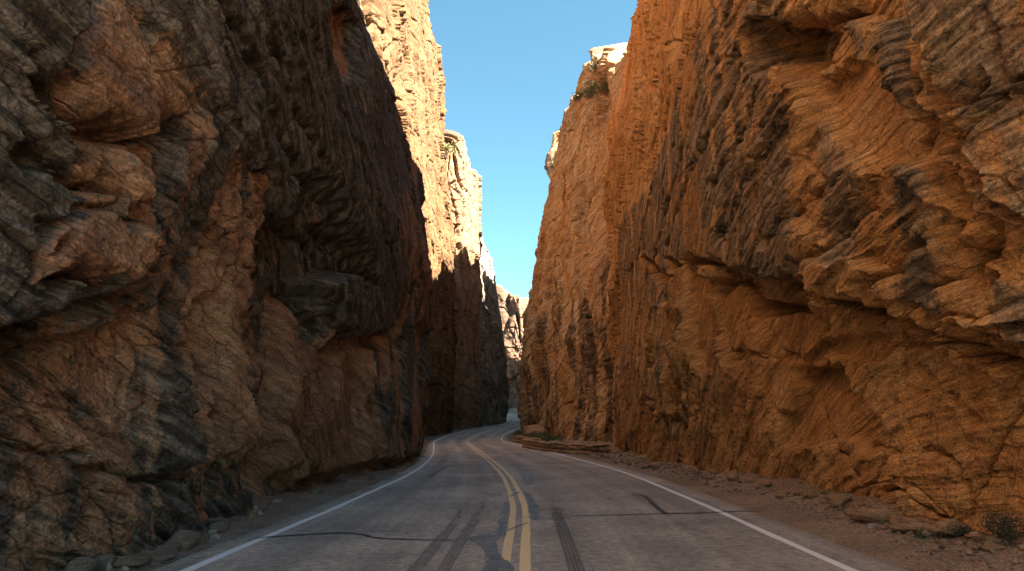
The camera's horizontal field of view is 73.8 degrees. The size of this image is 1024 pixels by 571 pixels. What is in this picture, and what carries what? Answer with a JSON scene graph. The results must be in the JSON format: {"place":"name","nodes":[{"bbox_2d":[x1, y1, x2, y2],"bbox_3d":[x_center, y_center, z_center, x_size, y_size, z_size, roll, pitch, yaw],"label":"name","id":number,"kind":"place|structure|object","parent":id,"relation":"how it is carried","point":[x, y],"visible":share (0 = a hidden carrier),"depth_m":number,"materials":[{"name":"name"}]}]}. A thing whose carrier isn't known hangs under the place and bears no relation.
{"place":"outdoors","nodes":[
{"label":"outdoors","id":0,"kind":"place"},
{"bbox_2d":[360,0,457,436],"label":"cliff wall","id":1,"kind":"structure","parent":0,"point":[407,47],"depth_m":78.34,"materials":[{"name":"beige stone"}]},
{"bbox_2d":[444,141,456,157],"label":"tree","id":2,"kind":"object","parent":1,"relation":"on","point":[447,148],"visible":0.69,"depth_m":92.31,"materials":[{"name":"yellow plant"}]},
{"bbox_2d":[152,413,909,570],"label":"road","id":3,"kind":"structure","parent":0,"point":[490,498],"depth_m":9.53,"materials":[{"name":"grey asphalt"}]},
{"bbox_2d":[428,0,637,297],"label":"sky","id":4,"kind":"structure","parent":0,"point":[512,69],"materials":[{"name":"blue"}]},
{"bbox_2d":[57,407,1023,570],"bbox_3d":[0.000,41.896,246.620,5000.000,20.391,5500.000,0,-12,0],"label":"ground","id":5,"kind":"structure","parent":0,"point":[859,544],"depth_m":10.47,"materials":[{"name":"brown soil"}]},
{"bbox_2d":[64,557,96,570],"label":"rock","id":6,"kind":"object","parent":5,"relation":"on","point":[83,564],"visible":1,"depth_m":6.44,"materials":[{"name":"grey stone"}]},
{"bbox_2d":[93,554,116,569],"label":"rock","id":7,"kind":"object","parent":5,"relation":"on","point":[103,560],"visible":0.7,"depth_m":6.68,"materials":[{"name":"grey stone"}]},
{"bbox_2d":[106,562,111,570],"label":"rock","id":8,"kind":"object","parent":5,"relation":"on","point":[108,566],"visible":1,"depth_m":6.66,"materials":[{"name":"stone"}]},
{"bbox_2d":[121,566,129,570],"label":"rock","id":9,"kind":"object","parent":5,"relation":"on","point":[124,568],"visible":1,"depth_m":6.75,"materials":[{"name":"stone"}]},
{"bbox_2d":[112,555,152,567],"bbox_3d":[-3.923,2.786,6.891,0.514,0.122,0.242,9,-15,-37],"label":"rock","id":10,"kind":"object","parent":5,"relation":"on","point":[131,560],"visible":0.7,"depth_m":6.85,"materials":[{"name":"grey stone"}]},
{"bbox_2d":[138,548,154,555],"bbox_3d":[-3.887,2.837,7.248,0.268,0.128,0.250,-3,-12,14],"label":"grass tuft","id":11,"kind":"object","parent":5,"relation":"on","point":[145,551],"visible":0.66,"depth_m":7.20,"materials":[{"name":"green plant"}]},
{"bbox_2d":[135,548,180,560],"bbox_3d":[-3.843,2.914,7.377,0.458,0.133,0.208,10,-15,-41],"label":"rock","id":12,"kind":"object","parent":5,"relation":"on","point":[163,554],"visible":0.76,"depth_m":7.34,"materials":[{"name":"grey stone"}]},
{"bbox_2d":[157,561,175,563],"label":"rock","id":13,"kind":"object","parent":5,"relation":"on","point":[165,562],"visible":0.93,"depth_m":7.26,"materials":[{"name":"grey stone"}]},
{"bbox_2d":[155,542,181,549],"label":"rock","id":14,"kind":"object","parent":5,"relation":"on","point":[177,545],"visible":0.53,"depth_m":7.67,"materials":[{"name":"grey stone"}]},
{"bbox_2d":[165,529,200,549],"bbox_3d":[-3.861,3.022,8.040,0.246,0.273,0.416,-9,-15,37],"label":"rock","id":15,"kind":"object","parent":5,"relation":"on","point":[187,539],"visible":0.72,"depth_m":8.01,"materials":[{"name":"grey stone"}]},
{"bbox_2d":[208,530,216,533],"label":"rock","id":16,"kind":"object","parent":5,"relation":"on","point":[212,531],"visible":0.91,"depth_m":8.96,"materials":[{"name":"stone"}]},
{"bbox_2d":[210,534,219,538],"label":"rock","id":17,"kind":"object","parent":5,"relation":"on","point":[215,536],"visible":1,"depth_m":8.69,"materials":[{"name":"stone"}]},
{"bbox_2d":[0,0,434,570],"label":"cliff wall","id":18,"kind":"structure","parent":5,"relation":"on","point":[217,295],"depth_m":8.70,"materials":[{"name":"stone"}]},
{"bbox_2d":[205,517,230,526],"bbox_3d":[-4.086,3.289,9.463,0.380,0.152,0.297,0,-12,0],"label":"rock","id":19,"kind":"object","parent":5,"relation":"on","point":[210,521],"visible":0.64,"depth_m":9.39,"materials":[{"name":"grey stone"}]},
{"bbox_2d":[208,522,229,532],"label":"rock","id":20,"kind":"object","parent":5,"relation":"on","point":[221,527],"visible":0.88,"depth_m":9.12,"materials":[{"name":"grey stone"}]},
{"bbox_2d":[246,507,263,517],"bbox_3d":[-3.977,3.460,10.453,0.370,0.180,0.368,0,-12,0],"label":"grass tuft","id":21,"kind":"object","parent":5,"relation":"on","point":[251,515],"visible":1,"depth_m":10.41,"materials":[{"name":"green plant"}]},
{"bbox_2d":[263,488,283,512],"bbox_3d":[-3.833,3.462,10.994,0.342,0.410,0.135,0,-12,0],"label":"twig","id":22,"kind":"object","parent":5,"relation":"on","point":[271,500],"visible":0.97,"depth_m":11.00,"materials":[{"name":"wood"}]},
{"bbox_2d":[297,492,307,499],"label":"rock","id":23,"kind":"object","parent":5,"relation":"on","point":[304,495],"visible":0.88,"depth_m":13.21,"materials":[{"name":"grey stone"}]},
{"bbox_2d":[310,486,319,494],"bbox_3d":[-4.075,4.205,14.046,0.444,0.209,0.477,0,-12,0],"label":"grass tuft","id":24,"kind":"object","parent":5,"relation":"on","point":[315,492],"visible":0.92,"depth_m":14.00,"materials":[{"name":"green plant"}]},
{"bbox_2d":[443,130,482,429],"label":"cliff wall","id":25,"kind":"structure","parent":5,"relation":"on","point":[464,185],"depth_m":100.68,"materials":[{"name":"stone"}]},
{"bbox_2d":[479,237,509,424],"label":"cliff wall","id":26,"kind":"structure","parent":5,"relation":"on","point":[495,391],"depth_m":124.44,"materials":[{"name":"brown stone"}]},
{"bbox_2d":[496,284,528,407],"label":"cliff wall","id":27,"kind":"structure","parent":5,"relation":"on","point":[512,308],"depth_m":270.83,"materials":[{"name":"stone"}]},
{"bbox_2d":[523,424,545,434],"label":"boulder","id":28,"kind":"object","parent":5,"relation":"on","point":[530,429],"visible":0.63,"depth_m":64.62,"materials":[{"name":"beige stone"}]},
{"bbox_2d":[513,429,564,441],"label":"grass","id":29,"kind":"structure","parent":5,"relation":"on","point":[545,437],"depth_m":55.24,"materials":[{"name":"green plant"}]},
{"bbox_2d":[514,435,610,454],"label":"stone wall","id":30,"kind":"structure","parent":5,"relation":"on","point":[531,443],"depth_m":36.50,"materials":[{"name":"brown stone"}]},
{"bbox_2d":[517,41,628,442],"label":"cliff wall","id":31,"kind":"structure","parent":5,"relation":"on","point":[566,371],"depth_m":60.45,"materials":[{"name":"orange stone"}]},
{"bbox_2d":[570,90,584,102],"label":"shrub","id":32,"kind":"object","parent":31,"relation":"on","point":[577,96],"visible":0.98,"depth_m":68.91,"materials":[{"name":"green plant"}]},
{"bbox_2d":[576,85,593,98],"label":"shrub","id":33,"kind":"object","parent":31,"relation":"on","point":[587,97],"visible":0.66,"depth_m":64.01,"materials":[{"name":"green plant"}]},
{"bbox_2d":[583,77,596,91],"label":"shrub","id":34,"kind":"object","parent":31,"relation":"on","point":[594,83],"visible":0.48,"depth_m":62.94,"materials":[{"name":"green plant"}]},
{"bbox_2d":[579,77,607,98],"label":"shrub","id":35,"kind":"object","parent":31,"relation":"on","point":[591,90],"visible":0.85,"depth_m":55.69,"materials":[{"name":"green plant"}]},
{"bbox_2d":[587,54,599,77],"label":"tree","id":36,"kind":"object","parent":31,"relation":"on","point":[595,67],"visible":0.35,"depth_m":57.12,"materials":[{"name":"green plant"}]},
{"bbox_2d":[597,81,609,92],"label":"shrub","id":37,"kind":"object","parent":31,"relation":"on","point":[606,87],"visible":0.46,"depth_m":55.40,"materials":[{"name":"green plant"}]},
{"bbox_2d":[649,462,659,467],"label":"rock","id":38,"kind":"object","parent":5,"relation":"on","point":[653,464],"visible":0.9,"depth_m":22.51,"materials":[{"name":"beige stone"}]},
{"bbox_2d":[692,467,699,474],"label":"rock","id":39,"kind":"object","parent":5,"relation":"on","point":[696,471],"visible":0.88,"depth_m":18.64,"materials":[{"name":"beige stone"}]},
{"bbox_2d":[709,469,718,473],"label":"rock","id":40,"kind":"object","parent":5,"relation":"on","point":[712,471],"visible":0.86,"depth_m":17.83,"materials":[{"name":"beige stone"}]},
{"bbox_2d":[726,471,738,481],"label":"rock","id":41,"kind":"object","parent":5,"relation":"on","point":[732,476],"visible":0.84,"depth_m":15.91,"materials":[{"name":"beige stone"}]},
{"bbox_2d":[747,478,756,482],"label":"rock","id":42,"kind":"object","parent":5,"relation":"on","point":[750,480],"visible":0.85,"depth_m":15.10,"materials":[{"name":"beige stone"}]},
{"bbox_2d":[759,479,771,486],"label":"rock","id":43,"kind":"object","parent":5,"relation":"on","point":[766,482],"visible":0.93,"depth_m":14.15,"materials":[{"name":"beige stone"}]},
{"bbox_2d":[773,490,790,497],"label":"rock","id":44,"kind":"object","parent":5,"relation":"on","point":[780,493],"visible":0.91,"depth_m":12.57,"materials":[{"name":"beige stone"}]},
{"bbox_2d":[793,490,805,495],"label":"rock","id":45,"kind":"object","parent":5,"relation":"on","point":[798,492],"visible":0.68,"depth_m":12.31,"materials":[{"name":"beige stone"}]},
{"bbox_2d":[803,491,818,497],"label":"rock","id":46,"kind":"object","parent":5,"relation":"on","point":[811,494],"visible":1,"depth_m":11.93,"materials":[{"name":"beige stone"}]},
{"bbox_2d":[602,0,1023,539],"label":"cliff wall","id":47,"kind":"structure","parent":5,"relation":"on","point":[813,211],"depth_m":12.38,"materials":[{"name":"orange stone"}]},
{"bbox_2d":[819,489,828,494],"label":"rock","id":48,"kind":"object","parent":5,"relation":"on","point":[823,491],"visible":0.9,"depth_m":11.98,"materials":[{"name":"beige stone"}]},
{"bbox_2d":[826,494,851,507],"bbox_3d":[5.210,3.427,10.838,0.382,0.222,0.276,3,-12,-15],"label":"rock","id":49,"kind":"object","parent":5,"relation":"on","point":[835,500],"visible":0.87,"depth_m":10.77,"materials":[{"name":"beige stone"}]},
{"bbox_2d":[851,502,859,507],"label":"rock","id":50,"kind":"object","parent":5,"relation":"on","point":[854,505],"visible":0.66,"depth_m":10.41,"materials":[{"name":"beige stone"}]},
{"bbox_2d":[866,524,877,528],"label":"rock","id":51,"kind":"object","parent":5,"relation":"on","point":[869,526],"visible":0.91,"depth_m":9.13,"materials":[{"name":"stone"}]},
{"bbox_2d":[845,507,906,521],"bbox_3d":[5.048,3.192,9.468,0.757,0.205,0.412,-4,-12,17],"label":"rock","id":52,"kind":"object","parent":5,"relation":"on","point":[868,514],"visible":0.79,"depth_m":9.38,"materials":[{"name":"beige stone"}]},
{"bbox_2d":[888,522,928,532],"bbox_3d":[4.966,3.010,8.424,0.563,0.161,0.321,-9,-15,37],"label":"rock","id":53,"kind":"object","parent":5,"relation":"on","point":[907,527],"visible":0.63,"depth_m":8.38,"materials":[{"name":"beige stone"}]},
{"bbox_2d":[900,517,918,522],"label":"rock","id":54,"kind":"object","parent":5,"relation":"on","point":[907,519],"visible":0.39,"depth_m":8.81,"materials":[{"name":"beige stone"}]},
{"bbox_2d":[905,528,925,538],"bbox_3d":[4.822,2.923,8.073,0.277,0.132,0.259,0,-12,0],"label":"grass tuft","id":55,"kind":"object","parent":5,"relation":"on","point":[918,535],"visible":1,"depth_m":8.05,"materials":[{"name":"green plant"}]},
{"bbox_2d":[922,529,936,534],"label":"rock","id":56,"kind":"object","parent":5,"relation":"on","point":[928,532],"visible":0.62,"depth_m":8.09,"materials":[{"name":"stone"}]},
{"bbox_2d":[936,540,945,544],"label":"rock","id":57,"kind":"object","parent":5,"relation":"on","point":[941,542],"visible":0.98,"depth_m":7.64,"materials":[{"name":"beige stone"}]},
{"bbox_2d":[924,518,970,535],"bbox_3d":[5.156,2.880,8.127,0.515,0.215,0.339,2,-12,-11],"label":"rock","id":58,"kind":"object","parent":5,"relation":"on","point":[940,524],"visible":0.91,"depth_m":8.02,"materials":[{"name":"beige stone"}]},
{"bbox_2d":[933,524,970,537],"bbox_3d":[5.134,2.862,7.940,0.421,0.168,0.373,-8,-14,33],"label":"shrub","id":59,"kind":"object","parent":5,"relation":"on","point":[960,532],"visible":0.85,"depth_m":7.92,"materials":[{"name":"green plant"}]},
{"bbox_2d":[964,534,984,540],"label":"rock","id":60,"kind":"object","parent":5,"relation":"on","point":[969,537],"visible":0.71,"depth_m":7.69,"materials":[{"name":"beige stone"}]},
{"bbox_2d":[969,531,980,534],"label":"rock","id":61,"kind":"object","parent":5,"relation":"on","point":[973,533],"visible":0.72,"depth_m":7.73,"materials":[{"name":"stone"}]},
{"bbox_2d":[973,534,1000,544],"bbox_3d":[4.953,2.648,7.102,0.380,0.164,0.350,-11,-16,42],"label":"grass tuft","id":62,"kind":"object","parent":5,"relation":"on","point":[987,539],"visible":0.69,"depth_m":7.09,"materials":[{"name":"plant"}]},
{"bbox_2d":[981,541,1006,550],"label":"rock","id":63,"kind":"object","parent":5,"relation":"on","point":[987,546],"visible":0.98,"depth_m":7.01,"materials":[{"name":"beige stone"}]},
{"bbox_2d":[972,507,1023,543],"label":"shrub","id":64,"kind":"object","parent":5,"relation":"on","point":[1000,526],"visible":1,"depth_m":7.12,"materials":[{"name":"green plant"}]},
{"bbox_2d":[992,538,1005,544],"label":"rock","id":65,"kind":"object","parent":5,"relation":"on","point":[1003,542],"visible":0.57,"depth_m":7.12,"materials":[{"name":"stone"}]}
]}

